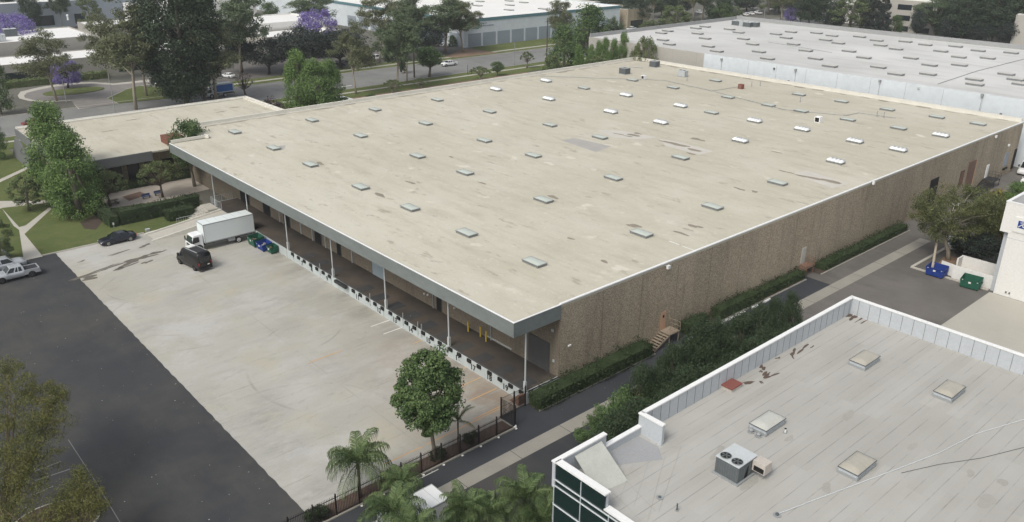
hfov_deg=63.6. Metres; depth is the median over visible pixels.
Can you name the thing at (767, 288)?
hedge
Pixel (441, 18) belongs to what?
eucalyptus tree
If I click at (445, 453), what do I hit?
bush
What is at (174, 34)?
dark tree
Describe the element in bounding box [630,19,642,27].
window
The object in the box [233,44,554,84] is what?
sidewalk
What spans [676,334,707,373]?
shrub tree
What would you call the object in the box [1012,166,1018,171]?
lot asphalt
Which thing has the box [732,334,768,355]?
shrub tree
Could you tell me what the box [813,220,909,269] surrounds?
hedge
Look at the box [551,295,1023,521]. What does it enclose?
office building
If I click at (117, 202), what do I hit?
picnic table
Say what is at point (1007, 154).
door
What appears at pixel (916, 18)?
ficus tree
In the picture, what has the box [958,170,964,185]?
loading door
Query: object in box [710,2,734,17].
leafy tree
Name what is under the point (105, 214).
hedge
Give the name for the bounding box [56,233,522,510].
yard concrete
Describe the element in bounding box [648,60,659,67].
evaporative cooler
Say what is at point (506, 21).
teal trimmed warehouse
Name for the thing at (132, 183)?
hedge
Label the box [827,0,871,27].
olive green tree
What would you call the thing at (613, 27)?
eucalyptus tree
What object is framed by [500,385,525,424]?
iron gate
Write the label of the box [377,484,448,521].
box truck
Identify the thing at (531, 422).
alley asphalt
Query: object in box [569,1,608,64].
leafy tree
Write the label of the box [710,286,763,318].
hedge
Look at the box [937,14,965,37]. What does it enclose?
ficus tree
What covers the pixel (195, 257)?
van
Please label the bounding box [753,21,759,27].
rooftop air conditioner
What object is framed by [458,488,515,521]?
palm tree
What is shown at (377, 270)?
dock door
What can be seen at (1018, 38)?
office block
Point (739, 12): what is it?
olive green tree
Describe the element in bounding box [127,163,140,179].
window
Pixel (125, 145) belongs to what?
office annex
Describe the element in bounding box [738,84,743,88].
exhaust fan
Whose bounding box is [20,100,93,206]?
leafy tree
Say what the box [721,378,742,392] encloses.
roof hatch
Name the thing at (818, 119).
exhaust fan
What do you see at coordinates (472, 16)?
eucalyptus tree
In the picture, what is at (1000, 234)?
autumn shrub
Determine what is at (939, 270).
rubbish bin
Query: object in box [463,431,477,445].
bush
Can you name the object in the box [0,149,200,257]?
lawn
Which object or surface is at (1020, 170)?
van
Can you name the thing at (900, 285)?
lot asphalt
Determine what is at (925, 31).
window
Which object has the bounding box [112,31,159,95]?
eucalyptus tree
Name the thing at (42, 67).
eucalyptus tree
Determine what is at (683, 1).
eucalyptus tree
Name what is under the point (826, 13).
ficus tree
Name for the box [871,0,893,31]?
cypress tree
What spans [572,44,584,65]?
leafy tree
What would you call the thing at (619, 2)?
dark tree
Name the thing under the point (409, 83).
sidewalk
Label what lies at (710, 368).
shrub tree
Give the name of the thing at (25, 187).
olive green tree
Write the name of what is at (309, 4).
eucalyptus tree
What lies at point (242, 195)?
dock door
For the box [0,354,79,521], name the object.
feathery tree
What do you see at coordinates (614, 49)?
leafy tree
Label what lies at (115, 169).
window
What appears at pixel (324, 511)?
bush
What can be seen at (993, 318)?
concrete pad
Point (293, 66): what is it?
leafy tree
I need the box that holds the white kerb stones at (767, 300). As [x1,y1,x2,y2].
[722,298,770,323]
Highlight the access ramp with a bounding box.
[144,209,226,241]
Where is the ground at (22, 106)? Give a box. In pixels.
[0,0,1019,521]
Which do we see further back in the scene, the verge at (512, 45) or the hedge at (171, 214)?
the verge at (512, 45)
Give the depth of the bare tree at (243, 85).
210.96 m
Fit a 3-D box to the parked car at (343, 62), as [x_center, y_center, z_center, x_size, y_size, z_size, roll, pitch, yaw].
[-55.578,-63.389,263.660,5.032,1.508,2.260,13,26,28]
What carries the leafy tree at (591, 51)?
on the car park strip
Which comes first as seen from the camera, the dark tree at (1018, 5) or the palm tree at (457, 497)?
the palm tree at (457, 497)
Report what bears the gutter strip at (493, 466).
on the ground at (22, 106)
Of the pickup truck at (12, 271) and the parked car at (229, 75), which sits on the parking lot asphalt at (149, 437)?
the pickup truck at (12, 271)
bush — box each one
[303,506,322,521]
[310,504,330,518]
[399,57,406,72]
[428,446,446,460]
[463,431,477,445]
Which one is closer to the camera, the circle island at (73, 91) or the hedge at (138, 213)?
the hedge at (138, 213)
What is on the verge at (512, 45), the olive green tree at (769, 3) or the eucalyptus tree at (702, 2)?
the eucalyptus tree at (702, 2)
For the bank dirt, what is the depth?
286.66 m
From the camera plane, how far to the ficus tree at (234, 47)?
246.72 m
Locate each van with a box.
[176,244,212,270]
[1017,160,1023,174]
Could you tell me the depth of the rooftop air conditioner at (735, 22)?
260.92 m
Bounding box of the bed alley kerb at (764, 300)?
[539,230,909,411]
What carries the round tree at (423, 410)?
on the planting bed at (500, 427)
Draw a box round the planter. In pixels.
[939,256,957,264]
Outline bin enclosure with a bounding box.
[941,255,995,288]
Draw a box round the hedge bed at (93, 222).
[80,216,102,229]
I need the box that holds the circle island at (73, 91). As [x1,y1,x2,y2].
[43,87,103,95]
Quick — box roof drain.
[773,512,780,517]
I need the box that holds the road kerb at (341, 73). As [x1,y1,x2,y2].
[1,17,783,136]
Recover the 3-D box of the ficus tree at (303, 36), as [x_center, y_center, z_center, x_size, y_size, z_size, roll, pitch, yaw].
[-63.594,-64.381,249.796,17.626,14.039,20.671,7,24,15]
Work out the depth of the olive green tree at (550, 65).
204.47 m
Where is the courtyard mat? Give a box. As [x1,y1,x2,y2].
[123,192,144,200]
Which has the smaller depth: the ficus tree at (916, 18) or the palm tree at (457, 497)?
the palm tree at (457, 497)
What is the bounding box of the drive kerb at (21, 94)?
[18,79,148,108]
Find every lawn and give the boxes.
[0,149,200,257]
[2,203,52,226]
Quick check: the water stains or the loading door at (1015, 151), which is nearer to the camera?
the water stains
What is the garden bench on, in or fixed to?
on the courtyard paving
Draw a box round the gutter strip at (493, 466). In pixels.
[375,238,929,520]
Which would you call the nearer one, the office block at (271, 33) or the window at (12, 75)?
the window at (12, 75)
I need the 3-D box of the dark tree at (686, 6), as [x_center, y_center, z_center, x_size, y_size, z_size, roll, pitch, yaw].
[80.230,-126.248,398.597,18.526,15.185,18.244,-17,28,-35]
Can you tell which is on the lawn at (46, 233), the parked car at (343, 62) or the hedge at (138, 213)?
the hedge at (138, 213)
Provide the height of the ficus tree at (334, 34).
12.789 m
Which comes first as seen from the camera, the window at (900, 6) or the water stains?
the water stains
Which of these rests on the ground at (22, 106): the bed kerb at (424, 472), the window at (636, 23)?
the bed kerb at (424, 472)
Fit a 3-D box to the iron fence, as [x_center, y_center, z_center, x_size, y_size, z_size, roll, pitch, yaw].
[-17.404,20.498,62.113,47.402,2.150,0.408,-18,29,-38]
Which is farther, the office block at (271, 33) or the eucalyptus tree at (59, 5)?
the eucalyptus tree at (59, 5)
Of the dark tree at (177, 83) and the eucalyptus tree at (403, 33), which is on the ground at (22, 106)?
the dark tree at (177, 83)
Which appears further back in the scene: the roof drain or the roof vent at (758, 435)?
the roof vent at (758, 435)
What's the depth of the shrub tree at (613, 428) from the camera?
65.19 m
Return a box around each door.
[240,190,249,204]
[262,202,270,216]
[283,214,290,227]
[314,231,321,244]
[336,242,341,255]
[372,262,383,279]
[436,297,441,311]
[528,332,549,371]
[659,310,666,329]
[800,247,806,263]
[926,176,939,205]
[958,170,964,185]
[964,159,976,185]
[984,164,989,177]
[1002,152,1008,166]
[1010,148,1017,168]
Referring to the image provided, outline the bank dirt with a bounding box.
[445,49,496,57]
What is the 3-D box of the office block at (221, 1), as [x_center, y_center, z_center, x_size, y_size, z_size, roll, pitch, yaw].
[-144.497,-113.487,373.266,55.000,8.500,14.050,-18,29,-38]
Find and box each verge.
[1,57,585,149]
[108,86,173,102]
[109,53,497,97]
[469,20,700,52]
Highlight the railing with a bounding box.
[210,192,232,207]
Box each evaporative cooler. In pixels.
[618,67,630,74]
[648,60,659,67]
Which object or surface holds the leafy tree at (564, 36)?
on the car park strip
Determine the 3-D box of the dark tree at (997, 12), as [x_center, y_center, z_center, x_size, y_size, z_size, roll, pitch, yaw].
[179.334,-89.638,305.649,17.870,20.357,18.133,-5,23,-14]
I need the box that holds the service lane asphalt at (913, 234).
[804,171,1023,284]
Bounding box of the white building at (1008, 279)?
[990,192,1023,301]
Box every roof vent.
[747,428,754,433]
[755,432,761,437]
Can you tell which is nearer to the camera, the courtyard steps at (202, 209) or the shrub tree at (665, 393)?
the shrub tree at (665, 393)
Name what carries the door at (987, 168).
in the warehouse at (517, 233)
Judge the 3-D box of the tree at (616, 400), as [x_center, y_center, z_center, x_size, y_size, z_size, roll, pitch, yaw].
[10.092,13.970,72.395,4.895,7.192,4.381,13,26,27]
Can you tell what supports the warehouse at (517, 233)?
on the ground at (22, 106)
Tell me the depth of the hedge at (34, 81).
229.69 m
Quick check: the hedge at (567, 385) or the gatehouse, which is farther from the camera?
the gatehouse
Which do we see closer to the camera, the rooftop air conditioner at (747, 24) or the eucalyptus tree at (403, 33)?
the eucalyptus tree at (403, 33)
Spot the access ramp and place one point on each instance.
(182, 228)
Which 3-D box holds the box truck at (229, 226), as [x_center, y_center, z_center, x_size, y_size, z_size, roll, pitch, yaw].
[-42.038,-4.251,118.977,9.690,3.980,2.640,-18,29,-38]
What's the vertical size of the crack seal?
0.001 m
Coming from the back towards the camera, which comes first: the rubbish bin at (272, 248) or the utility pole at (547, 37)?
the utility pole at (547, 37)
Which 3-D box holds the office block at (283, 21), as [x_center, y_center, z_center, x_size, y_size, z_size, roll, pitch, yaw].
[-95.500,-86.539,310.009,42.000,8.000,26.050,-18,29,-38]
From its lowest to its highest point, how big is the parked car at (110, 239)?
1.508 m
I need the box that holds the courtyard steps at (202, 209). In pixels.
[176,203,217,221]
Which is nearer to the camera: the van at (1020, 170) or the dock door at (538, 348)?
the dock door at (538, 348)
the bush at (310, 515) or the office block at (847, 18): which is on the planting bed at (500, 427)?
the bush at (310, 515)
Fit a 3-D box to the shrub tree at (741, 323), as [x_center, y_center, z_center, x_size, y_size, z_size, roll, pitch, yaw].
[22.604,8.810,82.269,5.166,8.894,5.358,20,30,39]
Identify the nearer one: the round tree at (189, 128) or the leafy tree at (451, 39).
the round tree at (189, 128)
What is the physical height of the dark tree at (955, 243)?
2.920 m
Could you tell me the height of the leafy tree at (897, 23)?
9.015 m
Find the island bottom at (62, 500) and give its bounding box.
[16,498,99,521]
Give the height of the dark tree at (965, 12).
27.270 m
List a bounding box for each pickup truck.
[0,263,40,283]
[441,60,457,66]
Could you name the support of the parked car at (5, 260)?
on the parking lot asphalt at (149, 437)
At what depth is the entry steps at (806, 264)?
110.08 m
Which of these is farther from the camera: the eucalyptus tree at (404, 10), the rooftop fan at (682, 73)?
the eucalyptus tree at (404, 10)
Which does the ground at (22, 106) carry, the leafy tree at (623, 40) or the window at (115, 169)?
the leafy tree at (623, 40)
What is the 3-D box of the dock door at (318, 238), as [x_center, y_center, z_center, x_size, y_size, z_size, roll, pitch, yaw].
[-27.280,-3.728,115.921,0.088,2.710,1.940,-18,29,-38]
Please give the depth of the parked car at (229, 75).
240.86 m
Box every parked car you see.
[0,255,26,270]
[97,230,136,245]
[221,72,235,78]
[333,60,345,64]
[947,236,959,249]
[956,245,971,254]
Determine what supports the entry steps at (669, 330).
on the alley asphalt at (531, 422)
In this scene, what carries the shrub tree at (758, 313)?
on the hedgerow bed
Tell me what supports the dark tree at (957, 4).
on the ground at (22, 106)
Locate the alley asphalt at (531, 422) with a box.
[329,276,829,521]
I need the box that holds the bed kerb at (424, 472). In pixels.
[322,419,514,521]
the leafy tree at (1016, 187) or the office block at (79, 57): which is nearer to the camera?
the leafy tree at (1016, 187)
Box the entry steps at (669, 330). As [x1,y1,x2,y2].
[648,318,680,352]
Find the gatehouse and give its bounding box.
[611,4,649,28]
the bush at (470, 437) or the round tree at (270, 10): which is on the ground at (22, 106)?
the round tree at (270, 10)
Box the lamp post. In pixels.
[107,65,115,112]
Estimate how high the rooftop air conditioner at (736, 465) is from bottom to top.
1.370 m
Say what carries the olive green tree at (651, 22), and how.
on the ground at (22, 106)
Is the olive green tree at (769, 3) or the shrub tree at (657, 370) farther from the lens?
the olive green tree at (769, 3)
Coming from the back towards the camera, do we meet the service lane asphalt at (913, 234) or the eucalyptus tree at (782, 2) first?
the eucalyptus tree at (782, 2)
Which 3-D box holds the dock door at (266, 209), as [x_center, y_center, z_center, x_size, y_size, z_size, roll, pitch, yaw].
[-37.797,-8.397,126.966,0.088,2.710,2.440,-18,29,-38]
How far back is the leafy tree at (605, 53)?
215.99 m
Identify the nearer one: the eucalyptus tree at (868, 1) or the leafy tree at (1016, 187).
the leafy tree at (1016, 187)
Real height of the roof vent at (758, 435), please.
0.290 m
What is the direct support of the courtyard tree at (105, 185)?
on the courtyard paving
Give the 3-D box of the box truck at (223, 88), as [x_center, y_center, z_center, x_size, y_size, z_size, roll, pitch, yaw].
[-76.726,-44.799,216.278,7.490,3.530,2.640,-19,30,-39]
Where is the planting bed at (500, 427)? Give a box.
[321,421,510,520]
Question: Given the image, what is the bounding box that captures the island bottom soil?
[20,501,96,521]
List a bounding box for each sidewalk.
[5,58,584,142]
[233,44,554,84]
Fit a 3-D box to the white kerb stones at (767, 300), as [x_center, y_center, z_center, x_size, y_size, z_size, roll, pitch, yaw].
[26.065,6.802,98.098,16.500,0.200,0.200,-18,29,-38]
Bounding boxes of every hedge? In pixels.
[1,69,109,88]
[84,198,121,227]
[100,168,190,192]
[114,192,201,225]
[162,201,194,221]
[528,335,653,410]
[677,310,710,335]
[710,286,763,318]
[756,266,806,297]
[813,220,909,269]
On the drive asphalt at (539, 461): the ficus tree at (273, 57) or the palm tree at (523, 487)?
the palm tree at (523, 487)
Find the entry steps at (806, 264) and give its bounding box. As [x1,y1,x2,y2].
[797,255,815,274]
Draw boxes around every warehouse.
[169,57,1023,403]
[256,0,620,47]
[588,16,1023,166]
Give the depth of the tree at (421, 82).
225.44 m
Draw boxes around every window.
[5,71,46,78]
[34,15,54,25]
[74,13,84,23]
[108,166,122,182]
[118,62,146,71]
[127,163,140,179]
[144,161,157,175]
[161,157,174,172]
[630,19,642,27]
[897,4,911,9]
[900,15,909,20]
[914,28,928,33]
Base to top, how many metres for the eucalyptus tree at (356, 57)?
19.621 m
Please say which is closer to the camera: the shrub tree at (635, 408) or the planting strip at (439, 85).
the shrub tree at (635, 408)
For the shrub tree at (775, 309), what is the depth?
84.42 m
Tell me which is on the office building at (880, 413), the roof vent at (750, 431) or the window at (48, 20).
the roof vent at (750, 431)
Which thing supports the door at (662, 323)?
in the warehouse at (517, 233)
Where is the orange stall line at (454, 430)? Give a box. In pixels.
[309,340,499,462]
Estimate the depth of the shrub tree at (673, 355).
74.01 m
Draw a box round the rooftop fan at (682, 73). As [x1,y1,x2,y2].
[678,69,688,76]
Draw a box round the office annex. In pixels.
[13,96,282,187]
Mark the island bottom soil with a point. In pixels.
(38, 517)
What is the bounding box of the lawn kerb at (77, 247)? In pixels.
[41,232,143,255]
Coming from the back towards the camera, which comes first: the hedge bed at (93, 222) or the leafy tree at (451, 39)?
the leafy tree at (451, 39)
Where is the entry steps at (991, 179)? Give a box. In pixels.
[976,171,1001,190]
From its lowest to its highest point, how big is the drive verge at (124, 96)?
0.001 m
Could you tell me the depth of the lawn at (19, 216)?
131.57 m
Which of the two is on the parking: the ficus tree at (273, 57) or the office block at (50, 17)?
the ficus tree at (273, 57)
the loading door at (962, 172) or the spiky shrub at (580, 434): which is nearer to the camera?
the spiky shrub at (580, 434)
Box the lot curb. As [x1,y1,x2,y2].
[910,247,988,290]
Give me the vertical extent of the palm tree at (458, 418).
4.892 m
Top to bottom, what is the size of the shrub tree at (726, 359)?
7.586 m
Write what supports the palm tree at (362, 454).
on the planting bed at (500, 427)
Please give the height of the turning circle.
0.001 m
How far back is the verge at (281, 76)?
255.68 m
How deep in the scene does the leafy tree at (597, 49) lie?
218.73 m
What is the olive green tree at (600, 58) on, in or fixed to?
on the car park strip
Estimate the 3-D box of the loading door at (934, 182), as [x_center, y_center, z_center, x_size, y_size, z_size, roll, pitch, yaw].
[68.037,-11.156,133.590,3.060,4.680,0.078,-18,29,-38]
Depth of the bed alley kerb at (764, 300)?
106.56 m
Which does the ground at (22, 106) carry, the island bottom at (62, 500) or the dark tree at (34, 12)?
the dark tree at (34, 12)
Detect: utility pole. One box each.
[413,53,414,77]
[546,20,549,55]
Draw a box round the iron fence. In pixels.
[281,408,516,521]
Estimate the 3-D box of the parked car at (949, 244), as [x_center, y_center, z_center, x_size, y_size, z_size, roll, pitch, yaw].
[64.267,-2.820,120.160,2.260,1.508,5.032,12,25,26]
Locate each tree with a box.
[0,11,39,34]
[0,66,14,114]
[0,128,7,157]
[0,219,13,255]
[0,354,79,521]
[4,174,42,210]
[7,27,82,100]
[16,0,42,28]
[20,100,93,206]
[37,463,113,521]
[38,128,108,221]
[43,0,70,26]
[50,60,81,87]
[75,0,101,21]
[76,9,123,79]
[85,0,158,109]
[86,170,129,206]
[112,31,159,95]
[122,0,223,103]
[136,160,183,197]
[162,0,225,100]
[164,117,205,186]
[173,15,245,99]
[215,0,272,74]
[222,39,255,71]
[235,70,252,95]
[241,37,291,73]
[259,1,279,14]
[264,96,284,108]
[271,24,330,59]
[280,47,316,108]
[281,0,338,16]
[294,7,337,56]
[294,57,339,105]
[311,26,371,67]
[320,58,348,101]
[325,18,378,93]
[326,427,394,501]
[350,0,408,62]
[356,480,426,521]
[369,9,423,88]
[379,462,424,498]
[382,79,403,92]
[382,497,445,521]
[388,0,433,52]
[389,344,465,460]
[393,6,419,81]
[412,78,430,88]
[415,46,443,76]
[416,0,476,52]
[416,25,448,54]
[439,479,492,521]
[447,35,456,46]
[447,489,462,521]
[449,0,484,51]
[451,402,474,450]
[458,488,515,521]
[469,66,491,79]
[490,61,504,75]
[493,463,552,521]
[516,492,552,521]
[520,51,534,67]
[542,54,560,70]
[543,21,577,69]
[545,0,574,44]
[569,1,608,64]
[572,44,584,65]
[577,404,637,442]
[584,45,594,63]
[586,54,606,63]
[594,40,602,58]
[599,37,610,61]
[600,15,626,31]
[607,0,630,4]
[609,37,618,59]
[611,394,654,430]
[617,31,629,58]
[618,362,661,405]
[621,0,652,18]
[629,35,658,60]
[639,20,656,27]
[643,361,672,402]
[646,0,667,24]
[649,0,676,17]
[649,388,674,404]
[652,340,686,379]
[652,360,703,401]
[657,5,691,25]
[664,0,691,10]
[675,314,723,376]
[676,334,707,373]
[679,0,709,20]
[685,0,707,19]
[696,358,725,378]
[702,314,737,364]
[703,0,733,18]
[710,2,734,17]
[712,350,743,365]
[725,308,755,351]
[730,6,744,16]
[732,0,761,11]
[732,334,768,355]
[741,300,775,345]
[742,322,782,352]
[758,0,779,14]
[762,294,788,330]
[766,0,788,12]
[774,0,796,19]
[774,322,799,334]
[780,290,803,331]
[783,7,798,20]
[793,0,826,22]
[809,0,844,24]
[820,9,846,25]
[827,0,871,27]
[848,0,880,23]
[860,0,882,29]
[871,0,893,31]
[889,15,905,31]
[906,181,1010,267]
[907,9,927,33]
[911,0,960,35]
[930,2,949,36]
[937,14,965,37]
[941,0,989,38]
[945,0,976,37]
[949,235,974,251]
[958,233,1002,262]
[963,18,996,40]
[964,0,999,20]
[970,0,1021,41]
[990,20,1019,42]
[997,0,1023,31]
[997,181,1023,202]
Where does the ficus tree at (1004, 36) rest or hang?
on the ground at (22, 106)
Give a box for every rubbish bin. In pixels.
[246,232,263,247]
[255,238,271,251]
[266,243,277,253]
[925,261,948,278]
[960,273,983,290]
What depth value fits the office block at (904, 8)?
336.89 m
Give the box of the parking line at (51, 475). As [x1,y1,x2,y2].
[33,461,69,494]
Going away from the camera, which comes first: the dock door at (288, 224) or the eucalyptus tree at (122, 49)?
the dock door at (288, 224)
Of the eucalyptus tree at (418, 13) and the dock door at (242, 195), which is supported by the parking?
the eucalyptus tree at (418, 13)
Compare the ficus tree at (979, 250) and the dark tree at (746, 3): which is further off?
the dark tree at (746, 3)
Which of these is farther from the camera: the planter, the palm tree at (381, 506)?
the planter
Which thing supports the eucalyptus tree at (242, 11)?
on the parking
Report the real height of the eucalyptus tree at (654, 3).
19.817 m
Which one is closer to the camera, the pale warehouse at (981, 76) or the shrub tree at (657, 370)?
the shrub tree at (657, 370)
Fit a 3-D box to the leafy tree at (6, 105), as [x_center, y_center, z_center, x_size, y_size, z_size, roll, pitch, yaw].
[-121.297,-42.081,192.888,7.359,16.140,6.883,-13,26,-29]
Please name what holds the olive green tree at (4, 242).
on the lawn at (46, 233)
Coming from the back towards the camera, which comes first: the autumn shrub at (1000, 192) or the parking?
the parking
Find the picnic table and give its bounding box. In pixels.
[106,198,119,204]
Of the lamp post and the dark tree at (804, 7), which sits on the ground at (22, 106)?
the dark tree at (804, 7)
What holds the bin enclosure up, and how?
on the lot asphalt at (900, 285)
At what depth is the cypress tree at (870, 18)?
334.54 m
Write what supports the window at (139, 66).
in the office block at (79, 57)
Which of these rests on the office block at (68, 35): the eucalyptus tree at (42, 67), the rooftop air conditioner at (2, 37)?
the rooftop air conditioner at (2, 37)
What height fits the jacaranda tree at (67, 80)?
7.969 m
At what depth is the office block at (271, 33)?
294.13 m
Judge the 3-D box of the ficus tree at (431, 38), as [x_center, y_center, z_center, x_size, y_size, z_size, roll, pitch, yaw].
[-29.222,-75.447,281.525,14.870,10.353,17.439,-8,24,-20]
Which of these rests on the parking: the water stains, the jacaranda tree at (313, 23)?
the jacaranda tree at (313, 23)
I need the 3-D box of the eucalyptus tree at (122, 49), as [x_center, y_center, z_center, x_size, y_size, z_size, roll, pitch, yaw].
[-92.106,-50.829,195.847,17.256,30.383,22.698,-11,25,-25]
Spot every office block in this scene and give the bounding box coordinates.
[0,0,132,30]
[0,26,95,56]
[0,43,171,84]
[77,16,218,40]
[123,0,256,17]
[219,13,324,49]
[246,26,338,52]
[573,0,606,3]
[823,0,860,23]
[859,0,1019,40]
[1010,13,1023,44]
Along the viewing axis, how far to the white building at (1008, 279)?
102.68 m
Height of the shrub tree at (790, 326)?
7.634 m
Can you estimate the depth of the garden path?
125.69 m
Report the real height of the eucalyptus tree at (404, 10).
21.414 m
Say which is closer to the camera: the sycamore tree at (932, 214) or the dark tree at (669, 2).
the sycamore tree at (932, 214)
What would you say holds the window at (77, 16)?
in the office block at (50, 17)
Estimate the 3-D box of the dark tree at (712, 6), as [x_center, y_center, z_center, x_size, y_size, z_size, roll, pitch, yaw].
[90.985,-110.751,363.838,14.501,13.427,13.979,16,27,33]
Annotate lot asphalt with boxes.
[0,254,312,521]
[789,218,1021,325]
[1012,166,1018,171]
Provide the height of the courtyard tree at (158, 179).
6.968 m
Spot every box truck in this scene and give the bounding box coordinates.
[184,210,254,247]
[205,81,233,97]
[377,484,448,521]
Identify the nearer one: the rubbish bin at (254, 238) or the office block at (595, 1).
the rubbish bin at (254, 238)
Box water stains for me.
[69,243,165,280]
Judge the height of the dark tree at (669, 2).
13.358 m
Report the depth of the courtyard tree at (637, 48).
216.23 m
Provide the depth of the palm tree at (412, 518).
57.60 m
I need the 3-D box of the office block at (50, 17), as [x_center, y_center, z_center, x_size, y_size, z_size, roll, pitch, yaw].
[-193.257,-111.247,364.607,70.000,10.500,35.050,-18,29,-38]
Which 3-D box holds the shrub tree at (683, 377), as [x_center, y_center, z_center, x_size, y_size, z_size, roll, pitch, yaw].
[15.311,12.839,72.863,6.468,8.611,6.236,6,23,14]
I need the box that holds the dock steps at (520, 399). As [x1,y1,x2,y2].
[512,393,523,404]
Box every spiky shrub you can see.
[573,420,595,441]
[586,403,606,429]
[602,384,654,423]
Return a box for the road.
[0,15,823,136]
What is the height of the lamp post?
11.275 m
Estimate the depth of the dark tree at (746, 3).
417.23 m
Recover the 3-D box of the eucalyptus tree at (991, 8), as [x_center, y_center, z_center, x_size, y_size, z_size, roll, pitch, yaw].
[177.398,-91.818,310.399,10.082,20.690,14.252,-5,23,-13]
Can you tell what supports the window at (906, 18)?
in the office block at (904, 8)
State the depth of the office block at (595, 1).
397.30 m
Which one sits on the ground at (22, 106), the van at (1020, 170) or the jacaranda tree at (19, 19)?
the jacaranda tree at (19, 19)
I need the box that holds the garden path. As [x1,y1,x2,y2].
[0,167,54,259]
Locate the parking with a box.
[215,45,482,81]
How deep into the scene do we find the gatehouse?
352.29 m
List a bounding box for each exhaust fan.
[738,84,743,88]
[814,116,822,122]
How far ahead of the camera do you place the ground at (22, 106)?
239.87 m
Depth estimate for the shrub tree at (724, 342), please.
77.86 m
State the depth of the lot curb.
113.24 m
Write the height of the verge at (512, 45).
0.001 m
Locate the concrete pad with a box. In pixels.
[941,292,1023,353]
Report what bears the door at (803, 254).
in the warehouse at (517, 233)
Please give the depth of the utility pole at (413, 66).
242.44 m
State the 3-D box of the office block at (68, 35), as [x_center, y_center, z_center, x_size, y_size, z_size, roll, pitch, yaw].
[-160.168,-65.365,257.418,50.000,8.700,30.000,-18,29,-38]
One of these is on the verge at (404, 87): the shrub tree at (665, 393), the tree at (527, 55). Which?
the tree at (527, 55)
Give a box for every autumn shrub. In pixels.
[977,186,1008,218]
[990,205,1005,242]
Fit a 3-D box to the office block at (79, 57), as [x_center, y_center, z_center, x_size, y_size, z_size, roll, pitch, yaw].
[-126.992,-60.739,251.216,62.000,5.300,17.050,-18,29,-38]
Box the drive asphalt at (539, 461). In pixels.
[459,420,598,521]
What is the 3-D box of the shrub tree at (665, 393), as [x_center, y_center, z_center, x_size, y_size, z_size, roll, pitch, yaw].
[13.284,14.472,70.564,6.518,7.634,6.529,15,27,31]
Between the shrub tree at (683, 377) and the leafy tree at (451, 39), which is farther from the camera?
the leafy tree at (451, 39)
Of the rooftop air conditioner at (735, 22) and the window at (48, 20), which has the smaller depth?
the rooftop air conditioner at (735, 22)
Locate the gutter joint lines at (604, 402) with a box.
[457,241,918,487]
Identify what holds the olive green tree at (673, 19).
on the ground at (22, 106)
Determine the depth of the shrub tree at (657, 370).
72.69 m
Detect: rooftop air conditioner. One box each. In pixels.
[0,34,6,41]
[2,28,17,36]
[711,443,771,486]
[731,20,740,25]
[742,21,752,27]
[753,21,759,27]
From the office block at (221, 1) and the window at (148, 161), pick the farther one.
the office block at (221, 1)
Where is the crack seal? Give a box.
[68,440,119,521]
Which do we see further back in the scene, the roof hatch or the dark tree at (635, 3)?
the dark tree at (635, 3)
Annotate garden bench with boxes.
[141,193,150,198]
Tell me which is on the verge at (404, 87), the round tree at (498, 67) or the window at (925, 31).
the round tree at (498, 67)
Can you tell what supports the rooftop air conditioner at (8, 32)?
on the office block at (68, 35)
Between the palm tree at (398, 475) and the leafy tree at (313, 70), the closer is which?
the palm tree at (398, 475)
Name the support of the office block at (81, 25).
on the ground at (22, 106)
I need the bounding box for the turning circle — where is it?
[24,82,147,108]
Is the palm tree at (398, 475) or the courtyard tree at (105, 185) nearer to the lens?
the palm tree at (398, 475)
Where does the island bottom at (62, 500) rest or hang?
on the parking lot asphalt at (149, 437)
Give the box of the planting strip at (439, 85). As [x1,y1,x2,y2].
[282,72,527,108]
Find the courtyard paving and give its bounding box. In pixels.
[102,178,208,207]
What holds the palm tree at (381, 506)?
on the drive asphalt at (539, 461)
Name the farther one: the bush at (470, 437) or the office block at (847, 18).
the office block at (847, 18)
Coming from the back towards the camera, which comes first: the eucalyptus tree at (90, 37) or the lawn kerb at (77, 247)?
the eucalyptus tree at (90, 37)
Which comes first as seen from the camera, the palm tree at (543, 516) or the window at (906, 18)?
the palm tree at (543, 516)

